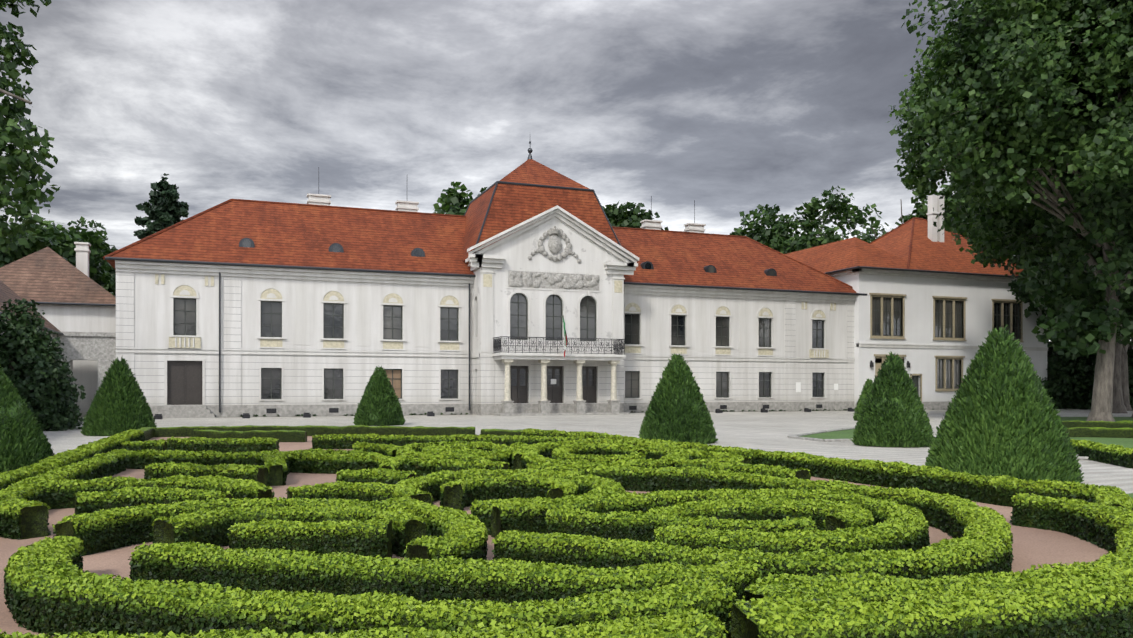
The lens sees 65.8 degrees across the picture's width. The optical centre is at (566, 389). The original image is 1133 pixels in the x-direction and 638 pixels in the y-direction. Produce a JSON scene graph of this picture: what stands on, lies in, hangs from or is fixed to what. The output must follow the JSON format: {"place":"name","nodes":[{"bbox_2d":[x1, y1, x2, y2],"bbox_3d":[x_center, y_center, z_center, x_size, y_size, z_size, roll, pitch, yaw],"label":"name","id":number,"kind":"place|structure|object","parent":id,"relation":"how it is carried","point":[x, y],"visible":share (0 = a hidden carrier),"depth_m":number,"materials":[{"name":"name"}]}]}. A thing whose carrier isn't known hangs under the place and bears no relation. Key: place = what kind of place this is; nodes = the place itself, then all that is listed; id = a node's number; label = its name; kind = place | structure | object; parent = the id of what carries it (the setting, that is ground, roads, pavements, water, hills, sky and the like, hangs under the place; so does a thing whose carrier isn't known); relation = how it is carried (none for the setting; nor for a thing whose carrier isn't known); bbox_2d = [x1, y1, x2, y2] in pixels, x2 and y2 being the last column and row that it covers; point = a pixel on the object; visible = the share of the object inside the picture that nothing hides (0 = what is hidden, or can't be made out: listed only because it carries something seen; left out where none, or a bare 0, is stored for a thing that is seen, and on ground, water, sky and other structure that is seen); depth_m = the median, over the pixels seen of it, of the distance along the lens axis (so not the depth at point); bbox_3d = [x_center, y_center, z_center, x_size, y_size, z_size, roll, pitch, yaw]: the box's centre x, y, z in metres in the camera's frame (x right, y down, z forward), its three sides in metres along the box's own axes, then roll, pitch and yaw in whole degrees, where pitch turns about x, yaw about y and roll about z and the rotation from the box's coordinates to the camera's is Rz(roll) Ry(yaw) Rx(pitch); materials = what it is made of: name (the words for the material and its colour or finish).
{"place":"outdoors","nodes":[
{"label":"outdoors","id":0,"kind":"place"},
{"bbox_2d":[0,304,115,416],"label":"building wall","id":1,"kind":"structure","parent":0,"point":[74,318],"depth_m":54.59,"materials":[{"name":"white paint"}]},
{"bbox_2d":[0,247,115,333],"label":"roof","id":2,"kind":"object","parent":1,"relation":"on","point":[47,274],"visible":0.46,"depth_m":55.16,"materials":[{"name":"brown tile"}]},
{"bbox_2d":[134,272,472,352],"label":"wing wall","id":3,"kind":"structure","parent":0,"point":[152,314],"depth_m":56.07,"materials":[{"name":"white paint"}]},
{"bbox_2d":[167,361,595,404],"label":"doors","id":4,"kind":"structure","parent":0,"point":[184,382],"depth_m":54.38,"materials":[{"name":"brown wood"}]},
{"bbox_2d":[116,272,853,404],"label":"building wall","id":5,"kind":"structure","parent":0,"point":[125,322],"depth_m":54.93,"materials":[{"name":"white paint"}]},
{"bbox_2d":[155,274,835,357],"bbox_3d":[-1.174,-5.117,61.380,50.320,5.180,2.090,0,0,-21],"label":"window trim","id":6,"kind":"structure","parent":5,"relation":"attached to","point":[487,280],"depth_m":58.65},
{"bbox_2d":[551,327,837,391],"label":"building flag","id":7,"kind":"object","parent":5,"relation":"attached to","point":[798,386],"visible":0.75,"depth_m":70.03,"materials":[{"name":"white fabric"}]},
{"bbox_2d":[74,193,943,276],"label":"chimneys","id":8,"kind":"object","parent":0,"point":[83,251],"visible":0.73,"depth_m":72.63,"materials":[{"name":"white paint"}]},
{"bbox_2d":[0,141,1019,418],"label":"building","id":9,"kind":"structure","parent":0,"point":[266,330],"depth_m":60.11,"materials":[{"name":"white paint"}]},
{"bbox_2d":[134,353,472,405],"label":"wing wall","id":10,"kind":"structure","parent":9,"relation":"attached to","point":[302,379],"depth_m":56.58,"materials":[{"name":"white paint"}]},
{"bbox_2d":[384,370,400,397],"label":"window","id":11,"kind":"structure","parent":10,"relation":"in","point":[397,381],"depth_m":58.79,"materials":[{"name":"beige glass"}]},
{"bbox_2d":[473,357,478,403],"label":"wall","id":12,"kind":"structure","parent":9,"relation":"attached to","point":[475,380],"depth_m":60.04,"materials":[{"name":"white paint"}]},
{"bbox_2d":[473,268,479,353],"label":"wall","id":13,"kind":"structure","parent":9,"relation":"attached to","point":[476,316],"depth_m":59.87,"materials":[{"name":"white paint"}]},
{"bbox_2d":[107,159,856,292],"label":"building roof","id":14,"kind":"structure","parent":9,"relation":"attached to","point":[289,235],"depth_m":61.71,"materials":[{"name":"red tile"}]},
{"bbox_2d":[479,252,622,353],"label":"wall","id":15,"kind":"structure","parent":9,"relation":"attached to","point":[502,293],"depth_m":60.30,"materials":[{"name":"white paint"}]},
{"bbox_2d":[150,400,951,417],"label":"building plinth","id":16,"kind":"structure","parent":9,"relation":"attached to","point":[547,408],"depth_m":59.07,"materials":[{"name":"grey stone"}]},
{"bbox_2d":[484,217,619,259],"bbox_3d":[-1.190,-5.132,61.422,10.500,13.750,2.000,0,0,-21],"label":"pediment","id":17,"kind":"structure","parent":9,"relation":"attached to","point":[525,243],"depth_m":60.36,"materials":[{"name":"white paint"}]},
{"bbox_2d":[115,205,1047,404],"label":"building trim","id":18,"kind":"structure","parent":9,"relation":"attached to","point":[618,271],"depth_m":59.40,"materials":[{"name":"white paint"}]},
{"bbox_2d":[785,219,1022,275],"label":"building roof","id":19,"kind":"structure","parent":9,"relation":"attached to","point":[890,250],"depth_m":76.88,"materials":[{"name":"red tile"}]},
{"bbox_2d":[103,199,968,287],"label":"roof ridge","id":20,"kind":"structure","parent":0,"point":[339,207],"depth_m":65.54,"materials":[{"name":"tile"}]},
{"bbox_2d":[479,357,610,403],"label":"wall","id":21,"kind":"structure","parent":0,"point":[571,380],"depth_m":60.57,"materials":[{"name":"white paint"}]},
{"bbox_2d":[502,359,619,400],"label":"columns","id":22,"kind":"structure","parent":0,"point":[544,363],"depth_m":58.60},
{"bbox_2d":[562,316,565,345],"bbox_3d":[-0.095,-3.450,57.967,0.249,2.700,1.106,0,0,5],"label":"flag","id":23,"kind":"object","parent":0,"point":[564,331],"visible":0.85,"depth_m":57.60,"materials":[{"name":"green fabric"}]},
{"bbox_2d":[0,0,1130,340],"label":"sky","id":24,"kind":"structure","parent":0,"point":[729,107],"materials":[{"name":"grey"}]},
{"bbox_2d":[43,409,1132,493],"bbox_3d":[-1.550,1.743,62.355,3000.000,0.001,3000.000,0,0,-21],"label":"ground","id":25,"kind":"structure","parent":0,"point":[769,431],"depth_m":41.00,"materials":[{"name":"grey gravel"}]},
{"bbox_2d":[111,173,188,282],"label":"spruce leaves","id":26,"kind":"object","parent":25,"relation":"on","point":[162,213],"visible":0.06,"depth_m":88.15,"materials":[{"name":"green plant"}]},
{"bbox_2d":[214,414,471,417],"bbox_3d":[-16.634,1.737,56.029,21.900,0.001,0.840,0,0,-21],"label":"damp strip","id":27,"kind":"object","parent":25,"relation":"on","point":[302,416],"visible":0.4,"depth_m":55.85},
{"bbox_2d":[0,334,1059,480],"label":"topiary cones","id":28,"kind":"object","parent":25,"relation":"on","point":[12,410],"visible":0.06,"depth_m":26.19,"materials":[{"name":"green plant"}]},
{"bbox_2d":[0,325,1083,482],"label":"conical topiary shrubs","id":29,"kind":"object","parent":25,"relation":"on","point":[872,424],"visible":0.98,"depth_m":18.64,"materials":[{"name":"green plant"}]},
{"bbox_2d":[0,436,1107,636],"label":"parterre soil","id":30,"kind":"structure","parent":25,"relation":"on","point":[1034,546],"depth_m":9.69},
{"bbox_2d":[0,420,1132,637],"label":"hedge sides","id":31,"kind":"object","parent":30,"relation":"on","point":[32,523],"visible":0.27,"depth_m":8.72,"materials":[{"name":"green plant"}]},
{"bbox_2d":[0,428,1132,637],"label":"parterre hedge leaves","id":32,"kind":"object","parent":25,"relation":"on","point":[97,461],"visible":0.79,"depth_m":8.23,"materials":[{"name":"green plant"}]},
{"bbox_2d":[0,298,1132,430],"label":"bushes","id":33,"kind":"object","parent":25,"relation":"on","point":[51,400],"visible":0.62,"depth_m":37.35,"materials":[{"name":"green plant"}]},
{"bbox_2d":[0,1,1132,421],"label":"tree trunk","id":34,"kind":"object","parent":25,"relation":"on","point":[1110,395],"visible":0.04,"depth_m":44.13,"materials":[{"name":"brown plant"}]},
{"bbox_2d":[0,0,1132,287],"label":"trees","id":35,"kind":"object","parent":34,"relation":"attached to","point":[1024,52],"visible":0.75,"depth_m":41.04,"materials":[{"name":"green plant"}]},
{"bbox_2d":[0,101,1132,360],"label":"background trees","id":36,"kind":"object","parent":34,"relation":"attached to","point":[1074,301],"visible":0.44,"depth_m":45.20,"materials":[{"name":"green plant"}]},
{"bbox_2d":[215,408,947,416],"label":"wall weeds","id":37,"kind":"object","parent":25,"relation":"on","point":[256,415],"depth_m":60.07,"materials":[{"name":"green plant"}]},
{"bbox_2d":[799,429,854,438],"bbox_3d":[13.213,1.739,36.092,3.691,0.001,16.826,0,0,35],"label":"lawn wedge","id":38,"kind":"object","parent":25,"relation":"on","point":[845,434],"visible":0.12,"depth_m":32.95,"materials":[{"name":"green plant"}]},
{"bbox_2d":[832,273,854,408],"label":"building wall","id":39,"kind":"structure","parent":25,"relation":"on","point":[848,278],"depth_m":72.23,"materials":[{"name":"white paint"}]},
{"bbox_2d":[787,427,1077,455],"bbox_3d":[11.434,1.708,25.131,9.490,0.105,40.901,0,0,12],"label":"stone edging","id":40,"kind":"object","parent":25,"relation":"on","point":[796,436],"visible":0.21,"depth_m":30.85,"materials":[{"name":"grey stone"}]},
{"bbox_2d":[1076,456,1088,459],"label":"kerb","id":41,"kind":"structure","parent":25,"relation":"on","point":[1082,458],"depth_m":21.60,"materials":[{"name":"grey stone"}]},
{"bbox_2d":[1060,417,1132,447],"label":"lawn","id":42,"kind":"structure","parent":25,"relation":"on","point":[1126,442],"depth_m":30.94,"materials":[{"name":"green plant"}]},
{"bbox_2d":[173,293,1018,398],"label":"window frames","id":43,"kind":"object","parent":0,"point":[915,379],"visible":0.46,"depth_m":61.66,"materials":[{"name":"brown wood"}]},
{"bbox_2d":[624,294,846,358],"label":"wall","id":44,"kind":"structure","parent":0,"point":[837,333],"depth_m":68.28,"materials":[{"name":"white paint"}]},
{"bbox_2d":[624,359,846,402],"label":"wing wall","id":45,"kind":"structure","parent":0,"point":[744,381],"depth_m":68.39,"materials":[{"name":"white paint"}]},
{"bbox_2d":[869,293,1023,401],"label":"window frames","id":46,"kind":"structure","parent":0,"point":[880,359],"depth_m":74.69,"materials":[{"name":"brown wood"}]},
{"bbox_2d":[855,274,1046,406],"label":"annex wall","id":47,"kind":"structure","parent":0,"point":[921,292],"depth_m":74.07,"materials":[{"name":"white paint"}]}
]}

